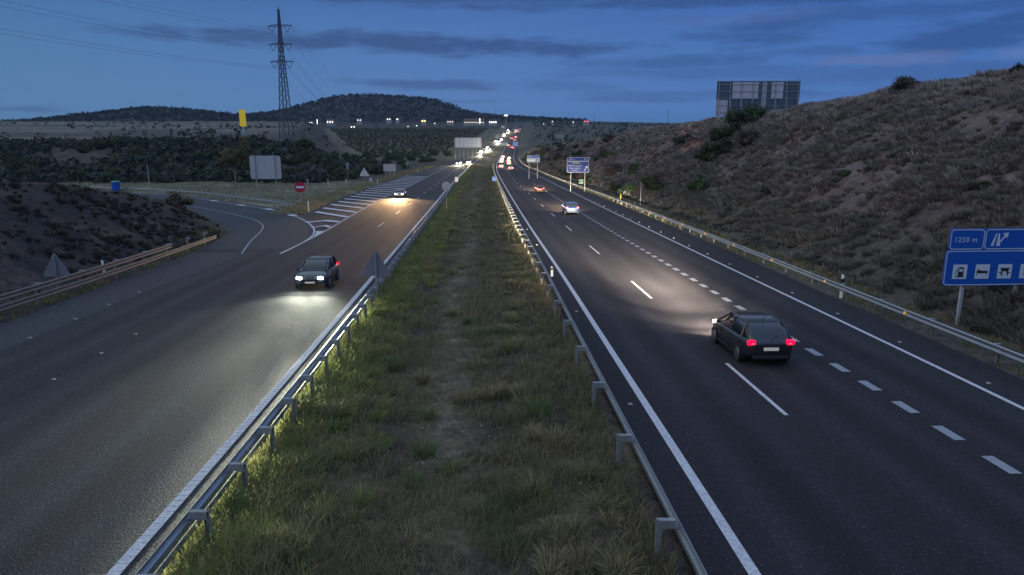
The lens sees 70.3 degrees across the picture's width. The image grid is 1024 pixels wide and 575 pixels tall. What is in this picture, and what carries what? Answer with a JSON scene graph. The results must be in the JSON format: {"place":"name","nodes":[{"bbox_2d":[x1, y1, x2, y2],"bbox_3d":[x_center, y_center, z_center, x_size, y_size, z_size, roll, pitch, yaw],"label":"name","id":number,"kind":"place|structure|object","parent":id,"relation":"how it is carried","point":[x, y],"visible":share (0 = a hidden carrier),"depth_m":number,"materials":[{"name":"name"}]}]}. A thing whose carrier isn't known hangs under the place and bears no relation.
{"place":"outdoors","nodes":[
{"label":"outdoors","id":0,"kind":"place"},
{"bbox_2d":[38,109,270,120],"bbox_3d":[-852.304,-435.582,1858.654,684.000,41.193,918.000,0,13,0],"label":"hills","id":1,"kind":"structure","parent":0,"point":[136,112],"depth_m":1639.61,"materials":[{"name":"green plant"}]},
{"bbox_2d":[106,191,315,248],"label":"ramp road","id":2,"kind":"structure","parent":0,"point":[282,231],"depth_m":77.21,"materials":[{"name":"grey asphalt"}]},
{"bbox_2d":[188,205,263,252],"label":"road marking","id":3,"kind":"object","parent":2,"relation":"on","point":[253,237],"visible":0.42,"depth_m":69.96,"materials":[{"name":"paint"}]},
{"bbox_2d":[0,124,516,574],"bbox_3d":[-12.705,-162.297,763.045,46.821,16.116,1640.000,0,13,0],"label":"road","id":4,"kind":"structure","parent":0,"point":[111,450],"depth_m":23.33,"materials":[{"name":"grey asphalt"}]},
{"bbox_2d":[109,231,411,570],"bbox_3d":[-8.216,0.126,39.517,0.361,2.990,63.029,-1,13,-3],"label":"road marking","id":5,"kind":"object","parent":4,"relation":"on","point":[355,297],"visible":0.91,"depth_m":18.68,"materials":[{"name":"paint"}]},
{"bbox_2d":[106,126,514,574],"bbox_3d":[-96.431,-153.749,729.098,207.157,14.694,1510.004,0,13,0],"label":"road marking","id":6,"kind":"object","parent":4,"relation":"on","point":[137,551],"visible":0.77,"depth_m":18.12,"materials":[{"name":"paint"}]},
{"bbox_2d":[209,176,421,251],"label":"road marking","id":7,"kind":"object","parent":4,"relation":"on","point":[318,233],"visible":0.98,"depth_m":106.44,"materials":[{"name":"paint"}]},
{"bbox_2d":[295,256,339,287],"bbox_3d":[-11.052,-1.053,41.367,2.000,1.681,4.300,-1,10,-3],"label":"car","id":8,"kind":"object","parent":4,"relation":"on","point":[315,270],"visible":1,"depth_m":40.34,"materials":[{"name":"grey paint"}]},
{"bbox_2d":[394,189,405,197],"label":"car","id":9,"kind":"object","parent":4,"relation":"on","point":[400,192],"visible":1,"depth_m":126.22,"materials":[{"name":"silver paint"}]},
{"bbox_2d":[258,95,602,124],"bbox_3d":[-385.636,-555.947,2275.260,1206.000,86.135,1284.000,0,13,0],"label":"hills","id":10,"kind":"structure","parent":0,"point":[380,102],"depth_m":1893.45,"materials":[{"name":"green plant"}]},
{"bbox_2d":[3,92,586,121],"bbox_3d":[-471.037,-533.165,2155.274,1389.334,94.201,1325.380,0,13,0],"label":"woodland","id":11,"kind":"object","parent":10,"relation":"on","point":[198,113],"visible":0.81,"depth_m":1835.54,"materials":[{"name":"green plant"}]},
{"bbox_2d":[315,292,647,574],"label":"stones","id":12,"kind":"object","parent":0,"point":[467,461],"visible":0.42,"depth_m":18.22,"materials":[{"name":"stone"}]},
{"bbox_2d":[0,74,1023,574],"bbox_3d":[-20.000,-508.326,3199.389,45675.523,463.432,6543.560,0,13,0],"label":"ground","id":13,"kind":"structure","parent":0,"point":[26,268],"depth_m":41.48,"materials":[{"name":"soil"}]},
{"bbox_2d":[12,166,34,178],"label":"shrub","id":14,"kind":"object","parent":13,"relation":"on","point":[25,171],"visible":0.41,"depth_m":206.85,"materials":[{"name":"green plant"}]},
{"bbox_2d":[31,157,50,162],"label":"shrub","id":15,"kind":"object","parent":13,"relation":"on","point":[35,161],"visible":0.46,"depth_m":232.29,"materials":[{"name":"green plant"}]},
{"bbox_2d":[43,254,69,293],"bbox_3d":[-23.996,-0.521,38.327,1.434,2.568,0.114,0,13,-2],"label":"triangular sign","id":16,"kind":"object","parent":13,"relation":"on","point":[56,267],"visible":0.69,"depth_m":38.26,"materials":[{"name":"metal"}]},
{"bbox_2d":[76,146,88,152],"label":"shrub","id":17,"kind":"object","parent":13,"relation":"on","point":[80,150],"visible":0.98,"depth_m":256.47,"materials":[{"name":"green plant"}]},
{"bbox_2d":[75,166,97,177],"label":"shrub","id":18,"kind":"object","parent":13,"relation":"on","point":[87,170],"visible":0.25,"depth_m":203.70,"materials":[{"name":"green plant"}]},
{"bbox_2d":[88,138,108,149],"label":"shrub","id":19,"kind":"object","parent":13,"relation":"on","point":[98,145],"visible":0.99,"depth_m":264.29,"materials":[{"name":"green plant"}]},
{"bbox_2d":[0,232,216,311],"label":"guardrail","id":20,"kind":"object","parent":13,"relation":"on","point":[35,287],"visible":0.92,"depth_m":39.45,"materials":[{"name":"metal"}]},
{"bbox_2d":[0,178,220,293],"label":"scrub","id":21,"kind":"object","parent":13,"relation":"on","point":[113,216],"visible":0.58,"depth_m":52.95,"materials":[{"name":"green plant"}]},
{"bbox_2d":[104,166,121,174],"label":"shrub","id":22,"kind":"object","parent":13,"relation":"on","point":[111,170],"visible":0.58,"depth_m":212.47,"materials":[{"name":"green plant"}]},
{"bbox_2d":[111,181,120,190],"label":"blue container","id":23,"kind":"object","parent":13,"relation":"on","point":[115,185],"visible":0.92,"depth_m":148.52,"materials":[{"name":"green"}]},
{"bbox_2d":[109,137,126,147],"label":"shrub","id":24,"kind":"object","parent":13,"relation":"on","point":[119,141],"visible":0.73,"depth_m":268.56,"materials":[{"name":"green plant"}]},
{"bbox_2d":[0,253,245,351],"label":"road shoulder","id":25,"kind":"object","parent":13,"relation":"on","point":[17,331],"visible":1,"depth_m":37.17},
{"bbox_2d":[148,161,169,168],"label":"shrub","id":26,"kind":"object","parent":13,"relation":"on","point":[158,163],"visible":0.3,"depth_m":222.63,"materials":[{"name":"green plant"}]},
{"bbox_2d":[164,189,194,206],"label":"shrub","id":27,"kind":"object","parent":13,"relation":"on","point":[176,198],"visible":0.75,"depth_m":75.57,"materials":[{"name":"green plant"}]},
{"bbox_2d":[82,186,295,206],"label":"guardrail","id":28,"kind":"object","parent":13,"relation":"on","point":[253,199],"visible":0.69,"depth_m":128.32,"materials":[{"name":"metal"}]},
{"bbox_2d":[0,133,392,182],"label":"undergrowth","id":29,"kind":"object","parent":13,"relation":"on","point":[175,154],"visible":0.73,"depth_m":235.04,"materials":[{"name":"green plant"}]},
{"bbox_2d":[192,151,204,159],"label":"shrub","id":30,"kind":"object","parent":13,"relation":"on","point":[198,154],"visible":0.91,"depth_m":244.34,"materials":[{"name":"green plant"}]},
{"bbox_2d":[205,166,221,172],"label":"shrub","id":31,"kind":"object","parent":13,"relation":"on","point":[209,168],"visible":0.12,"depth_m":209.94,"materials":[{"name":"green plant"}]},
{"bbox_2d":[206,231,220,238],"bbox_3d":[-26.372,-4.629,64.178,1.291,0.928,1.303,4,14,17],"label":"bush","id":32,"kind":"object","parent":13,"relation":"on","point":[217,234],"visible":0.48,"depth_m":64.03,"materials":[{"name":"green plant"}]},
{"bbox_2d":[206,148,223,159],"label":"shrub","id":33,"kind":"object","parent":13,"relation":"on","point":[213,153],"visible":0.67,"depth_m":242.68,"materials":[{"name":"green plant"}]},
{"bbox_2d":[213,134,253,188],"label":"tree","id":34,"kind":"object","parent":13,"relation":"on","point":[233,158],"visible":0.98,"depth_m":156.84,"materials":[{"name":"green plant"}]},
{"bbox_2d":[228,172,242,179],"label":"shrub","id":35,"kind":"object","parent":13,"relation":"on","point":[233,177],"visible":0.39,"depth_m":199.45,"materials":[{"name":"green plant"}]},
{"bbox_2d":[239,110,245,134],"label":"totem sign","id":36,"kind":"object","parent":13,"relation":"on","point":[242,116],"visible":0.82,"depth_m":408.84,"materials":[{"name":"yellow metal"}]},
{"bbox_2d":[249,156,281,197],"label":"sign panel back","id":37,"kind":"object","parent":13,"relation":"on","point":[265,167],"visible":0.9,"depth_m":126.56,"materials":[{"name":"metal"}]},
{"bbox_2d":[265,145,276,151],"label":"shrub","id":38,"kind":"object","parent":13,"relation":"on","point":[271,148],"visible":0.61,"depth_m":262.71,"materials":[{"name":"green plant"}]},
{"bbox_2d":[267,9,295,142],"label":"pylon","id":39,"kind":"object","parent":13,"relation":"on","point":[280,44],"visible":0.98,"depth_m":317.23,"materials":[{"name":"grey metal"}]},
{"bbox_2d":[1,33,262,67],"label":"power cable","id":40,"kind":"object","parent":39,"relation":"attached to","point":[119,51],"visible":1,"depth_m":235.65,"materials":[{"name":"black metal"}]},
{"bbox_2d":[2,6,268,50],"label":"power cable","id":41,"kind":"object","parent":39,"relation":"attached to","point":[119,28],"visible":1,"depth_m":234.10,"materials":[{"name":"black metal"}]},
{"bbox_2d":[0,28,281,67],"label":"power cable","id":42,"kind":"object","parent":39,"relation":"attached to","point":[129,49],"visible":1,"depth_m":231.66,"materials":[{"name":"black metal"}]},
{"bbox_2d":[2,0,286,50],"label":"power cable","id":43,"kind":"object","parent":39,"relation":"attached to","point":[131,26],"visible":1,"depth_m":229.92,"materials":[{"name":"black metal"}]},
{"bbox_2d":[287,156,302,164],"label":"shrub","id":44,"kind":"object","parent":13,"relation":"on","point":[291,160],"visible":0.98,"depth_m":249.86,"materials":[{"name":"green plant"}]},
{"bbox_2d":[295,182,304,208],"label":"no entry sign","id":45,"kind":"object","parent":13,"relation":"on","point":[300,187],"visible":0.91,"depth_m":95.48,"materials":[{"name":"red metal"}]},
{"bbox_2d":[135,165,470,574],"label":"guardrail","id":46,"kind":"object","parent":13,"relation":"on","point":[197,511],"visible":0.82,"depth_m":17.39,"materials":[{"name":"metal"}]},
{"bbox_2d":[292,135,315,147],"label":"bush","id":47,"kind":"object","parent":13,"relation":"on","point":[304,143],"visible":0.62,"depth_m":292.51,"materials":[{"name":"green plant"}]},
{"bbox_2d":[305,151,325,163],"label":"shrub","id":48,"kind":"object","parent":13,"relation":"on","point":[316,158],"visible":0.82,"depth_m":264.76,"materials":[{"name":"green plant"}]},
{"bbox_2d":[326,119,334,125],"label":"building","id":49,"kind":"structure","parent":13,"relation":"on","point":[330,122],"depth_m":1404.71,"materials":[{"name":"grey"}]},
{"bbox_2d":[325,162,344,173],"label":"shrub","id":50,"kind":"object","parent":13,"relation":"on","point":[330,168],"visible":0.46,"depth_m":240.49,"materials":[{"name":"green plant"}]},
{"bbox_2d":[0,119,677,165],"bbox_3d":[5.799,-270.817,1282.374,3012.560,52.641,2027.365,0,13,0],"label":"distant bushes","id":51,"kind":"object","parent":13,"relation":"on","point":[623,128],"visible":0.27,"depth_m":799.27,"materials":[{"name":"green plant"}]},
{"bbox_2d":[331,166,348,175],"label":"shrub","id":52,"kind":"object","parent":13,"relation":"on","point":[337,170],"visible":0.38,"depth_m":224.16,"materials":[{"name":"green plant"}]},
{"bbox_2d":[349,171,358,178],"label":"shrub","id":53,"kind":"object","parent":13,"relation":"on","point":[353,175],"visible":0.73,"depth_m":218.59,"materials":[{"name":"green plant"}]},
{"bbox_2d":[360,168,368,182],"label":"triangular sign","id":54,"kind":"object","parent":13,"relation":"on","point":[364,173],"visible":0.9,"depth_m":170.37,"materials":[{"name":"grey metal"}]},
{"bbox_2d":[362,251,390,296],"bbox_3d":[-6.666,-0.308,35.810,1.417,2.994,0.114,-1,13,-3],"label":"triangular sign","id":55,"kind":"object","parent":13,"relation":"on","point":[376,266],"visible":0.9,"depth_m":35.70,"materials":[{"name":"metal"}]},
{"bbox_2d":[368,164,387,173],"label":"shrub","id":56,"kind":"object","parent":13,"relation":"on","point":[375,170],"visible":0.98,"depth_m":248.96,"materials":[{"name":"green plant"}]},
{"bbox_2d":[383,164,395,175],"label":"sign panel back","id":57,"kind":"object","parent":13,"relation":"on","point":[389,167],"visible":0.87,"depth_m":222.44,"materials":[{"name":"metal"}]},
{"bbox_2d":[392,154,402,160],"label":"shrub","id":58,"kind":"object","parent":13,"relation":"on","point":[396,157],"visible":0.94,"depth_m":390.14,"materials":[{"name":"green plant"}]},
{"bbox_2d":[330,127,486,158],"bbox_3d":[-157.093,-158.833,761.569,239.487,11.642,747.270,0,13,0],"label":"olive grove","id":59,"kind":"object","parent":13,"relation":"on","point":[402,133],"visible":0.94,"depth_m":720.50,"materials":[{"name":"green plant"}]},
{"bbox_2d":[442,182,450,213],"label":"round sign","id":60,"kind":"object","parent":13,"relation":"on","point":[446,186],"visible":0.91,"depth_m":88.53,"materials":[{"name":"metal"}]},
{"bbox_2d":[455,137,480,159],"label":"back of sign panel","id":61,"kind":"object","parent":13,"relation":"on","point":[467,142],"visible":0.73,"depth_m":392.33,"materials":[{"name":"white"}]},
{"bbox_2d":[463,119,484,125],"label":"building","id":62,"kind":"structure","parent":13,"relation":"on","point":[471,122],"depth_m":1405.13,"materials":[{"name":"grey"}]},
{"bbox_2d":[489,119,496,125],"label":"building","id":63,"kind":"structure","parent":13,"relation":"on","point":[492,122],"depth_m":1404.71,"materials":[{"name":"grey"}]},
{"bbox_2d":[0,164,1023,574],"bbox_3d":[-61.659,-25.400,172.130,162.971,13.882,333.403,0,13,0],"label":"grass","id":64,"kind":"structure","parent":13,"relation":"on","point":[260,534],"depth_m":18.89,"materials":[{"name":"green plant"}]},
{"bbox_2d":[527,155,539,177],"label":"direction sign","id":65,"kind":"object","parent":13,"relation":"on","point":[533,158],"visible":0.94,"depth_m":218.92,"materials":[{"name":"white"}]},
{"bbox_2d":[556,133,564,140],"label":"house","id":66,"kind":"structure","parent":13,"relation":"on","point":[560,135],"depth_m":685.74,"materials":[{"name":"grey"}]},
{"bbox_2d":[570,149,581,156],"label":"shrub","id":67,"kind":"object","parent":13,"relation":"on","point":[576,153],"visible":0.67,"depth_m":247.30,"materials":[{"name":"green plant"}]},
{"bbox_2d":[567,157,588,190],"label":"exit sign","id":68,"kind":"object","parent":13,"relation":"on","point":[577,164],"visible":1,"depth_m":148.20,"materials":[{"name":"blue metal"}]},
{"bbox_2d":[575,173,589,181],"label":"shrub","id":69,"kind":"object","parent":13,"relation":"on","point":[580,176],"visible":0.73,"depth_m":179.37,"materials":[{"name":"green plant"}]},
{"bbox_2d":[493,163,707,574],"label":"guardrail","id":70,"kind":"object","parent":13,"relation":"on","point":[672,521],"visible":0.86,"depth_m":17.00,"materials":[{"name":"metal"}]},
{"bbox_2d":[601,151,612,156],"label":"shrub","id":71,"kind":"object","parent":13,"relation":"on","point":[607,153],"visible":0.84,"depth_m":197.32,"materials":[{"name":"green plant"}]},
{"bbox_2d":[601,134,614,142],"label":"shrub","id":72,"kind":"object","parent":13,"relation":"on","point":[607,138],"visible":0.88,"depth_m":236.69,"materials":[{"name":"green plant"}]},
{"bbox_2d":[606,183,616,191],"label":"shrub","id":73,"kind":"object","parent":13,"relation":"on","point":[610,187],"visible":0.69,"depth_m":136.49,"materials":[{"name":"green plant"}]},
{"bbox_2d":[604,163,621,175],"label":"shrub","id":74,"kind":"object","parent":13,"relation":"on","point":[614,167],"visible":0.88,"depth_m":157.52,"materials":[{"name":"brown plant"}]},
{"bbox_2d":[617,184,638,197],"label":"shrub","id":75,"kind":"object","parent":13,"relation":"on","point":[627,187],"visible":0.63,"depth_m":118.64,"materials":[{"name":"green plant"}]},
{"bbox_2d":[628,162,639,170],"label":"shrub","id":76,"kind":"object","parent":13,"relation":"on","point":[631,166],"visible":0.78,"depth_m":144.75,"materials":[{"name":"green plant"}]},
{"bbox_2d":[640,175,657,189],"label":"shrub","id":77,"kind":"object","parent":13,"relation":"on","point":[646,180],"visible":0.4,"depth_m":113.18,"materials":[{"name":"green plant"}]},
{"bbox_2d":[647,177,668,189],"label":"bush","id":78,"kind":"object","parent":13,"relation":"on","point":[656,184],"visible":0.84,"depth_m":107.89,"materials":[{"name":"green plant"}]},
{"bbox_2d":[652,172,667,180],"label":"shrub","id":79,"kind":"object","parent":13,"relation":"on","point":[657,175],"visible":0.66,"depth_m":112.93,"materials":[{"name":"green plant"}]},
{"bbox_2d":[672,132,691,144],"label":"bush","id":80,"kind":"object","parent":13,"relation":"on","point":[680,139],"visible":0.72,"depth_m":138.85,"materials":[{"name":"green plant"}]},
{"bbox_2d":[685,177,709,191],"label":"shrub","id":81,"kind":"object","parent":13,"relation":"on","point":[697,184],"visible":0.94,"depth_m":89.19,"materials":[{"name":"green plant"}]},
{"bbox_2d":[693,148,720,162],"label":"bush","id":82,"kind":"object","parent":13,"relation":"on","point":[706,156],"visible":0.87,"depth_m":103.99,"materials":[{"name":"green plant"}]},
{"bbox_2d":[701,135,734,155],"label":"bush","id":83,"kind":"object","parent":13,"relation":"on","point":[710,146],"visible":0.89,"depth_m":103.80,"materials":[{"name":"green plant"}]},
{"bbox_2d":[708,120,743,140],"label":"bush","id":84,"kind":"object","parent":13,"relation":"on","point":[726,131],"visible":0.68,"depth_m":111.48,"materials":[{"name":"green plant"}]},
{"bbox_2d":[724,100,757,126],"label":"bush","id":85,"kind":"object","parent":13,"relation":"on","point":[734,116],"visible":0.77,"depth_m":118.56,"materials":[{"name":"green plant"}]},
{"bbox_2d":[732,129,765,146],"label":"bush","id":86,"kind":"object","parent":13,"relation":"on","point":[748,137],"visible":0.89,"depth_m":98.80,"materials":[{"name":"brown plant"}]},
{"bbox_2d":[715,80,800,119],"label":"billboard","id":87,"kind":"object","parent":13,"relation":"on","point":[771,95],"visible":0.73,"depth_m":145.00,"materials":[{"name":"metal"}]},
{"bbox_2d":[746,104,770,120],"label":"bush","id":88,"kind":"object","parent":13,"relation":"on","point":[757,113],"visible":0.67,"depth_m":115.66,"materials":[{"name":"green plant"}]},
{"bbox_2d":[760,187,772,192],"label":"shrub","id":89,"kind":"object","parent":13,"relation":"on","point":[765,189],"visible":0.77,"depth_m":69.40,"materials":[{"name":"green plant"}]},
{"bbox_2d":[518,158,1023,364],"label":"guardrail","id":90,"kind":"object","parent":13,"relation":"on","point":[998,349],"visible":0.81,"depth_m":34.21,"materials":[{"name":"metal"}]},
{"bbox_2d":[521,67,1023,344],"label":"scrub","id":91,"kind":"object","parent":13,"relation":"on","point":[922,98],"visible":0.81,"depth_m":59.33,"materials":[{"name":"brown plant"}]},
{"bbox_2d":[839,274,844,297],"bbox_3d":[17.003,-0.065,37.444,0.130,1.250,0.110,-1,13,-5],"label":"delineator post","id":92,"kind":"object","parent":13,"relation":"on","point":[842,283],"visible":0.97,"depth_m":37.37,"materials":[{"name":"white plastic"}]},
{"bbox_2d":[837,170,850,175],"bbox_3d":[27.701,-9.503,60.364,1.193,0.666,1.541,0,13,1],"label":"shrub","id":93,"kind":"object","parent":13,"relation":"on","point":[844,172],"visible":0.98,"depth_m":60.08,"materials":[{"name":"green plant"}]},
{"bbox_2d":[885,150,904,158],"bbox_3d":[29.704,-10.056,55.820,1.665,0.900,1.731,-6,14,-25],"label":"shrub","id":94,"kind":"object","parent":13,"relation":"on","point":[893,155],"visible":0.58,"depth_m":55.79,"materials":[{"name":"green plant"}]},
{"bbox_2d":[890,75,925,89],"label":"bush","id":95,"kind":"object","parent":13,"relation":"on","point":[903,83],"visible":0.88,"depth_m":77.23,"materials":[{"name":"green plant"}]},
{"bbox_2d":[897,258,925,270],"bbox_3d":[21.204,-1.161,38.268,1.631,0.698,1.304,-5,14,-22],"label":"shrub","id":96,"kind":"object","parent":13,"relation":"on","point":[911,263],"visible":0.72,"depth_m":38.11,"materials":[{"name":"green plant"}]},
{"bbox_2d":[969,181,991,189],"bbox_3d":[27.573,-5.967,42.549,1.306,0.570,1.087,1,13,6],"label":"shrub","id":97,"kind":"object","parent":13,"relation":"on","point":[978,185],"visible":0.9,"depth_m":42.41,"materials":[{"name":"green plant"}]},
{"bbox_2d":[942,228,1023,323],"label":"services sign","id":98,"kind":"object","parent":13,"relation":"on","point":[982,256],"visible":1,"depth_m":30.60,"materials":[{"name":"blue metal"}]},
{"bbox_2d":[1008,63,1023,71],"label":"bush","id":99,"kind":"object","parent":13,"relation":"on","point":[1018,66],"visible":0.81,"depth_m":59.87,"materials":[{"name":"green plant"}]},
{"bbox_2d":[0,0,1023,122],"label":"sky","id":100,"kind":"structure","parent":0,"point":[650,61],"materials":[{"name":"blue"}]},
{"bbox_2d":[494,124,1023,574],"bbox_3d":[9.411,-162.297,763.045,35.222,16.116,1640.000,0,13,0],"label":"road","id":101,"kind":"structure","parent":0,"point":[835,471],"depth_m":20.77,"materials":[{"name":"grey asphalt"}]},
{"bbox_2d":[534,185,544,192],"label":"car","id":102,"kind":"object","parent":101,"relation":"on","point":[539,188],"visible":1,"depth_m":143.50,"materials":[{"name":"red paint"}]},
{"bbox_2d":[562,202,578,213],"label":"car","id":103,"kind":"object","parent":101,"relation":"on","point":[570,207],"visible":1,"depth_m":90.26,"materials":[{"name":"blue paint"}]},
{"bbox_2d":[711,312,794,360],"bbox_3d":[8.849,1.538,27.073,2.000,1.681,4.300,0,10,-2],"label":"car","id":104,"kind":"object","parent":101,"relation":"on","point":[758,335],"visible":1,"depth_m":25.50,"materials":[{"name":"black paint"}]},
{"bbox_2d":[496,131,1023,574],"bbox_3d":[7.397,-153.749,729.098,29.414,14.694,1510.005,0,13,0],"label":"road marking","id":105,"kind":"object","parent":101,"relation":"on","point":[748,564],"visible":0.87,"depth_m":21.58,"materials":[{"name":"paint"}]},
{"bbox_2d":[552,195,1022,473],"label":"road marking","id":106,"kind":"object","parent":101,"relation":"on","point":[991,459],"visible":0.8,"depth_m":21.41,"materials":[{"name":"paint"}]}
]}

